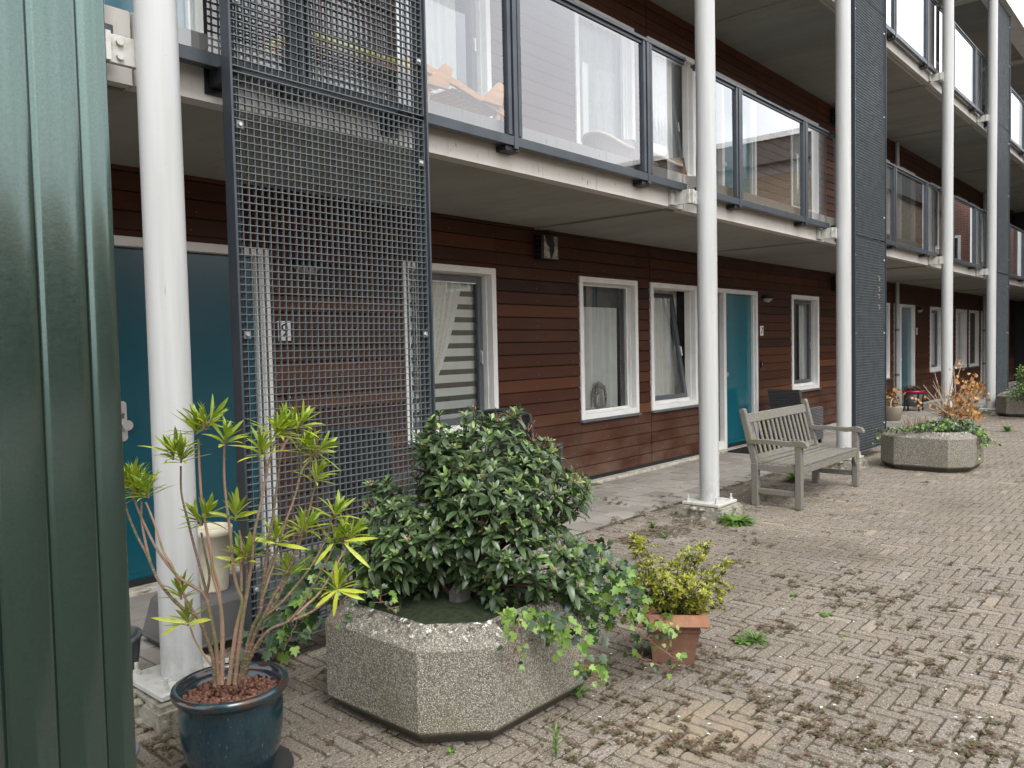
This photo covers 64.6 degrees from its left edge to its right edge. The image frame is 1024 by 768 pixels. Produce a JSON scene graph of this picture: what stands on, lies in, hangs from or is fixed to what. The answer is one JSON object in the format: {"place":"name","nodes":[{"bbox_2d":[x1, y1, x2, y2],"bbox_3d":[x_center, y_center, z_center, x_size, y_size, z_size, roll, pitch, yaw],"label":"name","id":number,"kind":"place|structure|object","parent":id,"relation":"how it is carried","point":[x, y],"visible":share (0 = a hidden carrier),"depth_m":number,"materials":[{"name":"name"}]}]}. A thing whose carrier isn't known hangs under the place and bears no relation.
{"place":"outdoors","nodes":[
{"label":"outdoors","id":0,"kind":"place"},
{"bbox_2d":[136,740,139,756],"bbox_3d":[-1.554,1.395,2.899,0.406,0.109,0.406,1,3,41],"label":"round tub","id":1,"kind":"object","parent":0,"point":[137,748],"visible":0.08,"depth_m":2.97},
{"bbox_2d":[129,382,1020,669],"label":"tile footpath","id":2,"kind":"structure","parent":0,"point":[647,490],"depth_m":8.58,"materials":[{"name":"concrete"}]},
{"bbox_2d":[142,564,324,653],"bbox_3d":[-1.547,1.244,4.528,0.480,0.270,0.860,1,3,41],"label":"storage box","id":3,"kind":"object","parent":2,"relation":"on","point":[230,603],"visible":0.16,"depth_m":4.29,"materials":[{"name":"grey plastic"}]},
{"bbox_2d":[197,522,232,593],"bbox_3d":[-1.615,0.941,4.382,0.208,0.350,0.208,1,3,41],"label":"cream pot","id":4,"kind":"object","parent":3,"relation":"on","point":[219,539],"visible":0.51,"depth_m":4.32,"materials":[{"name":"ceramic"}]},
{"bbox_2d":[322,425,421,549],"bbox_3d":[-1.066,0.793,6.224,0.595,1.002,0.593,0,3,21],"label":"garden chair","id":5,"kind":"object","parent":2,"relation":"on","point":[358,463],"visible":0.29,"depth_m":6.03,"materials":[{"name":"grey metal"}]},
{"bbox_2d":[478,408,563,518],"bbox_3d":[0.073,0.707,7.575,0.595,1.002,0.593,1,3,34],"label":"garden chair","id":6,"kind":"object","parent":2,"relation":"on","point":[526,418],"visible":0.31,"depth_m":7.39,"materials":[{"name":"grey metal"}]},
{"bbox_2d":[292,410,939,564],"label":"leaf litter","id":7,"kind":"object","parent":2,"relation":"on","point":[672,476],"visible":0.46,"depth_m":9.83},
{"bbox_2d":[727,444,781,453],"bbox_3d":[3.579,0.929,11.704,0.460,0.025,1.100,1,3,41],"label":"doormat","id":8,"kind":"object","parent":2,"relation":"on","point":[742,450],"visible":0.37,"depth_m":11.47,"materials":[{"name":"black rubber"}]},
{"bbox_2d":[767,389,822,442],"bbox_3d":[4.274,0.484,12.271,0.695,0.837,0.616,-4,4,-44],"label":"wicker armchair","id":9,"kind":"object","parent":2,"relation":"on","point":[779,398],"visible":0.49,"depth_m":12.10,"materials":[{"name":"wicker"}]},
{"bbox_2d":[886,387,905,420],"bbox_3d":[7.255,0.370,15.437,0.499,0.652,0.463,1,3,41],"label":"potted plant","id":10,"kind":"object","parent":2,"relation":"on","point":[894,412],"visible":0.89,"depth_m":15.34,"materials":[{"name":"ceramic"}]},
{"bbox_2d":[901,385,926,410],"bbox_3d":[8.633,0.292,17.408,0.518,0.571,0.445,1,3,41],"label":"planted pot on stand","id":11,"kind":"object","parent":2,"relation":"on","point":[918,392],"visible":0.99,"depth_m":17.30,"materials":[{"name":"grey plastic"}]},
{"bbox_2d":[135,406,1023,767],"bbox_3d":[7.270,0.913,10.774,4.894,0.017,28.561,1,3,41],"label":"brick paving","id":12,"kind":"structure","parent":0,"point":[877,477],"depth_m":4.09,"materials":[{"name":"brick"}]},
{"bbox_2d":[0,0,136,767],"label":"steel cabinet","id":13,"kind":"object","parent":12,"relation":"on","point":[66,688],"visible":1,"depth_m":1.39,"materials":[{"name":"metal"}]},
{"bbox_2d":[131,626,141,669],"bbox_3d":[-1.849,1.286,3.683,0.314,0.275,0.314,1,3,41],"label":"ribbed pot","id":14,"kind":"object","parent":12,"relation":"on","point":[136,633],"visible":0.13,"depth_m":3.68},
{"bbox_2d":[105,0,228,734],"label":"steel column","id":15,"kind":"structure","parent":12,"relation":"on","point":[149,54],"depth_m":3.47,"materials":[{"name":"metal"}]},
{"bbox_2d":[179,745,293,767],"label":"saucer","id":16,"kind":"object","parent":12,"relation":"on","point":[284,758],"visible":0.3,"depth_m":3.04,"materials":[{"name":"ceramic"}]},
{"bbox_2d":[170,661,288,767],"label":"blue glazed pot","id":17,"kind":"object","parent":16,"relation":"on","point":[238,725],"visible":0.92,"depth_m":2.81,"materials":[{"name":"ceramic"}]},
{"bbox_2d":[124,394,376,686],"bbox_3d":[-0.984,0.551,2.875,1.049,1.048,0.453,-1,3,2],"label":"long leaved shrub","id":18,"kind":"object","parent":17,"relation":"in","point":[135,479],"visible":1,"depth_m":2.85,"materials":[{"name":"green plant"}]},
{"bbox_2d":[445,747,454,754],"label":"weed","id":19,"kind":"object","parent":12,"relation":"on","point":[450,750],"visible":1,"depth_m":3.10,"materials":[{"name":"green plant"}]},
{"bbox_2d":[325,574,583,743],"bbox_3d":[-0.253,1.159,3.673,1.002,0.465,1.002,1,3,41],"label":"concrete planter","id":20,"kind":"object","parent":12,"relation":"on","point":[426,670],"visible":0.61,"depth_m":3.23,"materials":[{"name":"concrete"}]},
{"bbox_2d":[235,538,400,664],"bbox_3d":[-0.774,0.984,3.583,0.831,0.581,0.476,0,3,19],"label":"ivy","id":21,"kind":"object","parent":20,"relation":"on","point":[273,642],"visible":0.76,"depth_m":3.56,"materials":[{"name":"green plant"}]},
{"bbox_2d":[449,588,469,602],"bbox_3d":[-0.230,0.934,3.558,0.070,0.080,0.090,1,3,41],"label":"stone block","id":22,"kind":"object","parent":20,"relation":"on","point":[463,595],"depth_m":3.53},
{"bbox_2d":[344,403,601,626],"bbox_3d":[-0.202,0.630,3.700,1.177,1.083,1.022,1,3,41],"label":"laurustinus bush","id":23,"kind":"object","parent":20,"relation":"in","point":[449,544],"visible":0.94,"depth_m":3.46,"materials":[{"name":"green plant"}]},
{"bbox_2d":[497,534,687,687],"bbox_3d":[0.333,1.013,3.520,0.501,0.647,1.182,1,3,41],"label":"ivy","id":24,"kind":"object","parent":20,"relation":"in","point":[620,589],"visible":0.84,"depth_m":3.51,"materials":[{"name":"green plant"}]},
{"bbox_2d":[546,723,562,757],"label":"weed","id":25,"kind":"object","parent":12,"relation":"on","point":[554,748],"visible":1,"depth_m":3.05,"materials":[{"name":"green plant"}]},
{"bbox_2d":[135,410,1023,767],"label":"creeping weeds","id":26,"kind":"object","parent":12,"relation":"on","point":[987,750],"visible":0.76,"depth_m":3.41,"materials":[{"name":"green plant"}]},
{"bbox_2d":[570,682,591,697],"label":"weed","id":27,"kind":"object","parent":12,"relation":"on","point":[578,692],"visible":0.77,"depth_m":3.57,"materials":[{"name":"green plant"}]},
{"bbox_2d":[595,654,613,669],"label":"weed","id":28,"kind":"object","parent":12,"relation":"on","point":[608,663],"visible":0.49,"depth_m":3.83,"materials":[{"name":"green plant"}]},
{"bbox_2d":[637,596,710,663],"bbox_3d":[0.791,1.225,4.015,0.336,0.254,0.336,-1,3,6],"label":"terracotta pot","id":29,"kind":"object","parent":12,"relation":"on","point":[692,623],"visible":0.49,"depth_m":3.90,"materials":[{"name":"ceramic"}]},
{"bbox_2d":[625,532,736,614],"bbox_3d":[0.830,0.952,3.960,0.558,0.474,0.350,-1,3,-6],"label":"shrub","id":30,"kind":"object","parent":29,"relation":"in","point":[673,601],"visible":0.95,"depth_m":3.89,"materials":[{"name":"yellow plant"}]},
{"bbox_2d":[668,0,742,520],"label":"steel column","id":31,"kind":"structure","parent":12,"relation":"on","point":[708,503],"depth_m":7.16,"materials":[{"name":"metal"}]},
{"bbox_2d":[716,512,755,527],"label":"weed","id":32,"kind":"object","parent":12,"relation":"on","point":[733,519],"visible":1,"depth_m":6.91,"materials":[{"name":"green plant"}]},
{"bbox_2d":[731,635,754,644],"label":"weed","id":33,"kind":"object","parent":12,"relation":"on","point":[742,639],"visible":1,"depth_m":4.18,"materials":[{"name":"green plant"}]},
{"bbox_2d":[739,629,773,647],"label":"weed","id":34,"kind":"object","parent":12,"relation":"on","point":[751,635],"visible":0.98,"depth_m":4.20,"materials":[{"name":"green plant"}]},
{"bbox_2d":[781,473,804,482],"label":"weed","id":35,"kind":"object","parent":12,"relation":"on","point":[791,476],"visible":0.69,"depth_m":8.92,"materials":[{"name":"green plant"}]},
{"bbox_2d":[593,496,1000,754],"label":"fallen petals","id":36,"kind":"object","parent":12,"relation":"on","point":[833,704],"visible":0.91,"depth_m":3.41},
{"bbox_2d":[739,398,864,510],"bbox_3d":[2.950,0.659,8.150,0.659,0.918,1.590,1,3,41],"label":"teak bench","id":37,"kind":"object","parent":12,"relation":"on","point":[803,459],"visible":1,"depth_m":8.00,"materials":[{"name":"wood"}]},
{"bbox_2d":[819,612,832,616],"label":"weed","id":38,"kind":"object","parent":12,"relation":"on","point":[826,614],"visible":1,"depth_m":4.57,"materials":[{"name":"green plant"}]},
{"bbox_2d":[816,0,867,469],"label":"steel column","id":39,"kind":"structure","parent":12,"relation":"on","point":[840,232],"depth_m":9.74,"materials":[{"name":"metal"}]},
{"bbox_2d":[881,425,983,472],"bbox_3d":[5.082,0.767,9.796,1.002,0.465,1.002,1,3,41],"label":"concrete planter","id":40,"kind":"object","parent":12,"relation":"on","point":[948,451],"visible":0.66,"depth_m":9.38,"materials":[{"name":"concrete"}]},
{"bbox_2d":[900,413,931,427],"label":"cut stems","id":41,"kind":"object","parent":40,"relation":"on","point":[908,422],"visible":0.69,"depth_m":9.76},
{"bbox_2d":[872,418,1001,466],"bbox_3d":[5.036,0.683,9.519,1.414,0.564,0.723,-1,3,9],"label":"ivy","id":42,"kind":"object","parent":40,"relation":"in","point":[968,426],"visible":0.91,"depth_m":9.45,"materials":[{"name":"green plant"}]},
{"bbox_2d":[911,360,990,423],"bbox_3d":[5.301,0.099,9.685,0.982,0.780,0.478,-2,3,-11],"label":"orange leaved shrub","id":43,"kind":"object","parent":40,"relation":"in","point":[974,415],"visible":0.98,"depth_m":9.69,"materials":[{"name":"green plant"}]},
{"bbox_2d":[928,0,961,425],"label":"steel column","id":44,"kind":"structure","parent":12,"relation":"on","point":[945,76],"depth_m":13.40,"materials":[{"name":"metal"}]},
{"bbox_2d":[975,0,998,415],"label":"steel column","id":45,"kind":"structure","parent":12,"relation":"on","point":[990,119],"depth_m":15.98,"materials":[{"name":"metal"}]},
{"bbox_2d":[1002,425,1012,430],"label":"weed","id":46,"kind":"object","parent":12,"relation":"on","point":[1006,428],"visible":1,"depth_m":13.19,"materials":[{"name":"green plant"}]},
{"bbox_2d":[996,391,1023,416],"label":"concrete planter","id":47,"kind":"object","parent":12,"relation":"on","point":[1006,406],"visible":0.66,"depth_m":15.61,"materials":[{"name":"concrete"}]},
{"bbox_2d":[1005,364,1023,401],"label":"evergreen bush","id":48,"kind":"object","parent":47,"relation":"in","point":[1020,377],"visible":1,"depth_m":14.99,"materials":[{"name":"green plant"}]},
{"label":"ground","id":49,"kind":"structure","parent":0,"visible":0},
{"bbox_2d":[104,0,1023,597],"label":"apartment building","id":50,"kind":"structure","parent":49,"relation":"on","point":[492,210],"depth_m":8.53,"materials":[{"name":"wood"}]},
{"bbox_2d":[105,23,112,33],"bbox_3d":[-3.257,-1.927,1.769,0.114,1.197,4.550,1,3,41],"label":"glass balustrade","id":51,"kind":"object","parent":50,"relation":"attached to","point":[109,26],"visible":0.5,"depth_m":3.45,"materials":[{"name":"glass"}]},
{"bbox_2d":[104,0,203,32],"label":"door","id":52,"kind":"structure","parent":50,"relation":"in","point":[189,12],"depth_m":5.56,"materials":[{"name":"white paint"}]},
{"bbox_2d":[114,235,278,580],"bbox_3d":[-2.491,0.190,5.343,0.116,2.300,2.020,1,3,41],"label":"door","id":53,"kind":"structure","parent":50,"relation":"in","point":[208,275],"depth_m":5.70,"materials":[{"name":"teal paint"}]},
{"bbox_2d":[278,321,290,340],"bbox_3d":[-1.723,-0.402,6.129,0.012,0.150,0.110,1,3,41],"label":"number plate","id":54,"kind":"object","parent":50,"relation":"attached to","point":[283,331],"visible":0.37,"depth_m":6.12,"materials":[{"name":"white ceramic"}]},
{"bbox_2d":[292,258,323,273],"bbox_3d":[-1.554,-0.911,6.235,0.110,0.110,0.300,1,3,41],"label":"wall lamp","id":55,"kind":"object","parent":50,"relation":"attached to","point":[305,264],"visible":0.48,"depth_m":6.19,"materials":[{"name":"black plastic"}]},
{"bbox_2d":[203,0,435,660],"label":"screen","id":56,"kind":"object","parent":50,"relation":"attached to","point":[223,81],"visible":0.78,"depth_m":4.17,"materials":[{"name":"metal"}]},
{"bbox_2d":[265,39,410,93],"bbox_3d":[-1.094,-1.862,5.237,0.500,0.390,1.000,1,3,41],"label":"bench","id":57,"kind":"object","parent":50,"relation":"on","point":[346,64],"visible":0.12,"depth_m":5.11,"materials":[{"name":"brown wood"}]},
{"bbox_2d":[265,32,409,67],"bbox_3d":[-1.099,-2.102,5.226,0.400,0.070,0.900,1,3,41],"label":"yellow cushion","id":58,"kind":"object","parent":57,"relation":"on","point":[273,43],"visible":0.12,"depth_m":5.01,"materials":[{"name":"fabric"}]},
{"bbox_2d":[403,0,456,93],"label":"curtain","id":59,"kind":"object","parent":50,"relation":"hanging from","point":[440,35],"visible":0.38,"depth_m":7.63,"materials":[{"name":"fabric"}]},
{"bbox_2d":[179,0,686,190],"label":"glass balustrade","id":60,"kind":"object","parent":50,"relation":"attached to","point":[511,140],"visible":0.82,"depth_m":5.43,"materials":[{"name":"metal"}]},
{"bbox_2d":[415,281,461,392],"bbox_3d":[-0.666,-0.485,7.567,0.038,1.110,0.630,1,3,41],"label":"curtain","id":61,"kind":"object","parent":50,"relation":"hanging from","point":[445,298],"visible":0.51,"depth_m":7.57,"materials":[{"name":"white fabric"}]},
{"bbox_2d":[409,281,476,421],"bbox_3d":[-0.635,-0.315,7.664,0.006,1.460,1.100,1,3,41],"label":"striped blind","id":62,"kind":"object","parent":50,"relation":"hanging from","point":[455,387],"visible":0.27,"depth_m":7.80,"materials":[{"name":"fabric"}]},
{"bbox_2d":[396,0,491,117],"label":"window","id":63,"kind":"structure","parent":50,"relation":"in","point":[479,32],"depth_m":7.78,"materials":[{"name":"white paint"}]},
{"bbox_2d":[409,271,480,283],"bbox_3d":[-0.636,-0.991,7.555,0.004,0.080,1.000,1,3,41],"label":"lace valance","id":64,"kind":"object","parent":50,"relation":"attached to","point":[450,281],"visible":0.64,"depth_m":7.63,"materials":[{"name":"white"}]},
{"bbox_2d":[403,260,498,446],"bbox_3d":[-0.588,-0.286,7.531,0.200,1.628,1.220,1,3,41],"label":"window","id":65,"kind":"structure","parent":50,"relation":"in","point":[485,286],"depth_m":7.89,"materials":[{"name":"white paint"}]},
{"bbox_2d":[402,54,504,119],"bbox_3d":[-0.577,-2.003,6.154,0.555,0.644,1.038,1,3,41],"label":"folding lounger","id":66,"kind":"object","parent":50,"relation":"on","point":[489,103],"visible":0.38,"depth_m":6.13,"materials":[{"name":"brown wood"}]},
{"bbox_2d":[534,234,558,260],"bbox_3d":[0.364,-1.417,8.419,0.103,0.244,0.294,1,3,41],"label":"vent box","id":67,"kind":"object","parent":50,"relation":"attached to","point":[546,247],"visible":1,"depth_m":8.35,"materials":[{"name":"black plastic"}]},
{"bbox_2d":[579,19,619,142],"bbox_3d":[1.068,-3.453,9.598,0.058,1.480,1.050,1,3,41],"label":"curtain","id":68,"kind":"object","parent":50,"relation":"hanging from","point":[599,79],"visible":0.69,"depth_m":9.57,"materials":[{"name":"fabric"}]},
{"bbox_2d":[592,381,606,408],"bbox_3d":[1.036,0.151,9.529,0.072,0.368,0.274,1,3,41],"label":"wicker ring","id":69,"kind":"object","parent":50,"relation":"in","point":[597,387],"visible":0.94,"depth_m":9.48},
{"bbox_2d":[584,307,617,409],"bbox_3d":[0.995,-0.306,9.578,0.058,1.200,0.920,1,3,41],"label":"curtain","id":70,"kind":"object","parent":50,"relation":"hanging from","point":[600,343],"visible":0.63,"depth_m":9.64,"materials":[{"name":"fabric"}]},
{"bbox_2d":[583,286,618,308],"bbox_3d":[1.030,-1.063,9.679,0.020,0.300,1.330,1,3,41],"label":"roller blind","id":71,"kind":"object","parent":50,"relation":"attached to","point":[602,297],"visible":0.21,"depth_m":9.70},
{"bbox_2d":[573,0,635,143],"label":"window","id":72,"kind":"structure","parent":50,"relation":"in","point":[627,60],"depth_m":9.67,"materials":[{"name":"white paint"}]},
{"bbox_2d":[577,276,641,422],"bbox_3d":[1.101,-0.409,9.444,0.185,1.628,1.210,1,3,41],"label":"window","id":73,"kind":"structure","parent":50,"relation":"in","point":[630,287],"depth_m":9.78,"materials":[{"name":"white paint"}]},
{"bbox_2d":[582,130,658,166],"bbox_3d":[1.050,-2.170,8.191,0.677,0.686,0.665,-3,3,-29],"label":"rattan chair","id":74,"kind":"object","parent":50,"relation":"on","point":[604,141],"visible":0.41,"depth_m":7.92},
{"bbox_2d":[619,293,621,403],"bbox_3d":[1.405,-0.477,10.059,0.032,1.480,0.240,1,3,41],"label":"curtain","id":75,"kind":"object","parent":50,"relation":"hanging from","point":[620,347],"visible":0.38,"depth_m":9.98,"materials":[{"name":"grey fabric"}]},
{"bbox_2d":[652,55,672,157],"bbox_3d":[1.913,-3.514,10.558,0.060,1.480,0.650,1,3,41],"label":"curtain","id":76,"kind":"object","parent":50,"relation":"hanging from","point":[662,103],"visible":0.56,"depth_m":10.62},
{"bbox_2d":[654,290,677,395],"bbox_3d":[1.956,-0.534,10.838,0.061,1.500,1.000,1,3,41],"label":"curtain","id":77,"kind":"object","parent":50,"relation":"hanging from","point":[665,358],"visible":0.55,"depth_m":10.95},
{"bbox_2d":[640,152,695,177],"bbox_3d":[1.769,-2.224,9.030,0.677,0.686,0.665,-2,3,-14],"label":"rattan chair","id":78,"kind":"object","parent":50,"relation":"on","point":[674,164],"visible":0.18,"depth_m":8.74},
{"bbox_2d":[646,36,695,175],"bbox_3d":[1.934,-3.478,10.489,0.396,1.628,1.210,1,3,41],"label":"window","id":79,"kind":"structure","parent":50,"relation":"in","point":[688,150],"depth_m":10.81,"materials":[{"name":"white paint"}]},
{"bbox_2d":[649,282,698,412],"bbox_3d":[1.997,-0.481,10.625,0.396,1.628,1.210,1,3,41],"label":"window","id":80,"kind":"structure","parent":50,"relation":"in","point":[688,398],"depth_m":10.92,"materials":[{"name":"white paint"}]},
{"bbox_2d":[715,71,756,195],"bbox_3d":[3.148,-3.222,11.704,0.116,2.300,1.570,1,3,41],"label":"window","id":81,"kind":"structure","parent":50,"relation":"in","point":[724,112],"depth_m":11.75,"materials":[{"name":"white paint"}]},
{"bbox_2d":[717,288,758,449],"bbox_3d":[3.212,-0.226,11.840,0.116,2.300,1.570,1,3,41],"label":"door","id":82,"kind":"structure","parent":50,"relation":"in","point":[737,312],"depth_m":11.98,"materials":[{"name":"teal paint"}]},
{"bbox_2d":[690,64,829,228],"bbox_3d":[2.710,-2.363,8.567,0.114,1.197,3.280,1,3,41],"label":"glass balustrade","id":83,"kind":"object","parent":50,"relation":"attached to","point":[813,146],"visible":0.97,"depth_m":9.16,"materials":[{"name":"metal"}]},
{"bbox_2d":[762,295,773,301],"bbox_3d":[3.994,-1.326,12.555,0.110,0.110,0.300,1,3,41],"label":"wall lamp","id":84,"kind":"object","parent":50,"relation":"attached to","point":[767,298],"visible":1,"depth_m":12.49,"materials":[{"name":"black plastic"}]},
{"bbox_2d":[793,126,799,203],"bbox_3d":[4.806,-3.726,13.853,0.060,1.480,0.650,1,3,41],"label":"curtain","id":85,"kind":"object","parent":50,"relation":"hanging from","point":[796,164],"visible":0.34,"depth_m":13.96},
{"bbox_2d":[799,300,806,378],"bbox_3d":[5.155,-0.749,14.297,0.054,1.480,0.470,1,3,41],"label":"curtain","id":86,"kind":"object","parent":50,"relation":"hanging from","point":[802,341],"visible":0.69,"depth_m":14.23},
{"bbox_2d":[789,110,818,211],"bbox_3d":[4.903,-3.688,13.723,0.200,1.628,1.220,1,3,41],"label":"window","id":87,"kind":"structure","parent":50,"relation":"in","point":[792,123],"depth_m":13.28,"materials":[{"name":"white paint"}]},
{"bbox_2d":[790,294,820,391],"bbox_3d":[4.967,-0.691,13.859,0.200,1.628,1.220,1,3,41],"label":"window","id":88,"kind":"structure","parent":50,"relation":"in","point":[812,382],"depth_m":14.22,"materials":[{"name":"white paint"}]},
{"bbox_2d":[830,108,834,124],"bbox_3d":[5.852,-4.818,14.607,0.103,0.244,0.294,1,3,41],"label":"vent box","id":89,"kind":"object","parent":50,"relation":"attached to","point":[832,114],"visible":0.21,"depth_m":14.51,"materials":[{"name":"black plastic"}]},
{"bbox_2d":[831,277,835,290],"bbox_3d":[5.915,-1.822,14.744,0.103,0.244,0.294,1,3,41],"label":"vent box","id":90,"kind":"object","parent":50,"relation":"attached to","point":[833,283],"visible":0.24,"depth_m":14.64,"materials":[{"name":"black plastic"}]},
{"bbox_2d":[835,0,885,451],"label":"screen","id":91,"kind":"object","parent":50,"relation":"attached to","point":[868,149],"visible":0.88,"depth_m":10.49,"materials":[{"name":"metal"}]},
{"bbox_2d":[830,134,937,256],"bbox_3d":[5.477,-2.565,11.720,0.114,1.197,4.740,1,3,41],"label":"glass balustrade","id":92,"kind":"object","parent":50,"relation":"attached to","point":[910,211],"visible":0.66,"depth_m":12.29,"materials":[{"name":"glass"}]},
{"bbox_2d":[886,303,890,379],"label":"window","id":93,"kind":"structure","parent":50,"relation":"in","point":[887,304],"depth_m":17.25,"materials":[{"name":"white paint"}]},
{"bbox_2d":[895,141,899,405],"bbox_3d":[8.297,-2.325,17.426,0.094,5.710,0.094,1,3,41],"label":"drainpipe","id":94,"kind":"object","parent":50,"relation":"attached to","point":[897,329],"visible":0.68,"depth_m":17.45,"materials":[{"name":"grey plastic"}]},
{"bbox_2d":[893,303,914,405],"bbox_3d":[8.767,-0.632,18.168,0.116,2.300,1.570,1,3,41],"label":"door","id":95,"kind":"structure","parent":50,"relation":"in","point":[906,312],"depth_m":18.39,"materials":[{"name":"white paint"}]},
{"bbox_2d":[886,0,937,73],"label":"glass balustrade","id":96,"kind":"object","parent":50,"relation":"attached to","point":[911,27],"visible":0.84,"depth_m":12.46,"materials":[{"name":"glass"}]},
{"bbox_2d":[929,307,940,373],"bbox_3d":[10.522,-1.097,20.188,0.200,1.628,1.220,1,3,41],"label":"window","id":97,"kind":"structure","parent":50,"relation":"in","point":[935,316],"depth_m":20.49,"materials":[{"name":"white paint"}]},
{"bbox_2d":[930,182,941,248],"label":"window","id":98,"kind":"structure","parent":50,"relation":"in","point":[937,193],"depth_m":20.42,"materials":[{"name":"white paint"}]},
{"bbox_2d":[937,6,983,115],"bbox_3d":[8.171,-5.763,14.725,0.114,1.197,3.250,1,3,41],"label":"glass balustrade","id":99,"kind":"object","parent":50,"relation":"attached to","point":[968,58],"visible":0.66,"depth_m":14.93,"materials":[{"name":"glass"}]},
{"bbox_2d":[937,188,983,268],"bbox_3d":[8.235,-2.766,14.861,0.114,1.197,3.250,1,3,41],"label":"glass balustrade","id":100,"kind":"object","parent":50,"relation":"attached to","point":[967,233],"visible":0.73,"depth_m":15.05,"materials":[{"name":"glass"}]},
{"bbox_2d":[955,309,967,369],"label":"window","id":101,"kind":"structure","parent":50,"relation":"in","point":[961,314],"depth_m":22.43,"materials":[{"name":"white paint"}]},
{"bbox_2d":[970,313,974,363],"bbox_3d":[13.164,-1.310,23.223,0.005,1.450,1.020,1,3,41],"label":"roller blind","id":102,"kind":"object","parent":50,"relation":"attached to","point":[972,337],"visible":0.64,"depth_m":23.38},
{"bbox_2d":[968,310,979,367],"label":"window","id":103,"kind":"structure","parent":50,"relation":"in","point":[976,364],"depth_m":23.57,"materials":[{"name":"white paint"}]},
{"bbox_2d":[980,311,985,382],"bbox_3d":[14.321,-1.037,24.496,0.116,2.300,1.570,1,3,41],"label":"door","id":104,"kind":"structure","parent":50,"relation":"in","point":[981,311],"depth_m":23.89,"materials":[{"name":"white paint"}]},
{"bbox_2d":[982,193,985,387],"bbox_3d":[13.891,-2.733,23.799,0.094,5.710,0.094,1,3,41],"label":"drainpipe","id":105,"kind":"object","parent":50,"relation":"attached to","point":[984,327],"visible":0.77,"depth_m":23.82,"materials":[{"name":"grey plastic"}]},
{"bbox_2d":[981,208,986,261],"bbox_3d":[14.258,-4.033,24.360,0.116,2.300,1.570,1,3,41],"label":"door","id":106,"kind":"structure","parent":50,"relation":"in","point":[982,208],"depth_m":23.93,"materials":[{"name":"white paint"}]},
{"bbox_2d":[983,0,1010,394],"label":"screen","id":107,"kind":"object","parent":50,"relation":"attached to","point":[1003,197],"visible":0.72,"depth_m":16.85,"materials":[{"name":"metal"}]},
{"bbox_2d":[983,211,1023,281],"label":"glass balustrade","id":108,"kind":"object","parent":50,"relation":"attached to","point":[1016,259],"visible":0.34,"depth_m":18.64,"materials":[{"name":"glass"}]},
{"bbox_2d":[983,58,1023,155],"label":"glass balustrade","id":109,"kind":"object","parent":50,"relation":"attached to","point":[1016,121],"visible":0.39,"depth_m":18.48,"materials":[{"name":"glass"}]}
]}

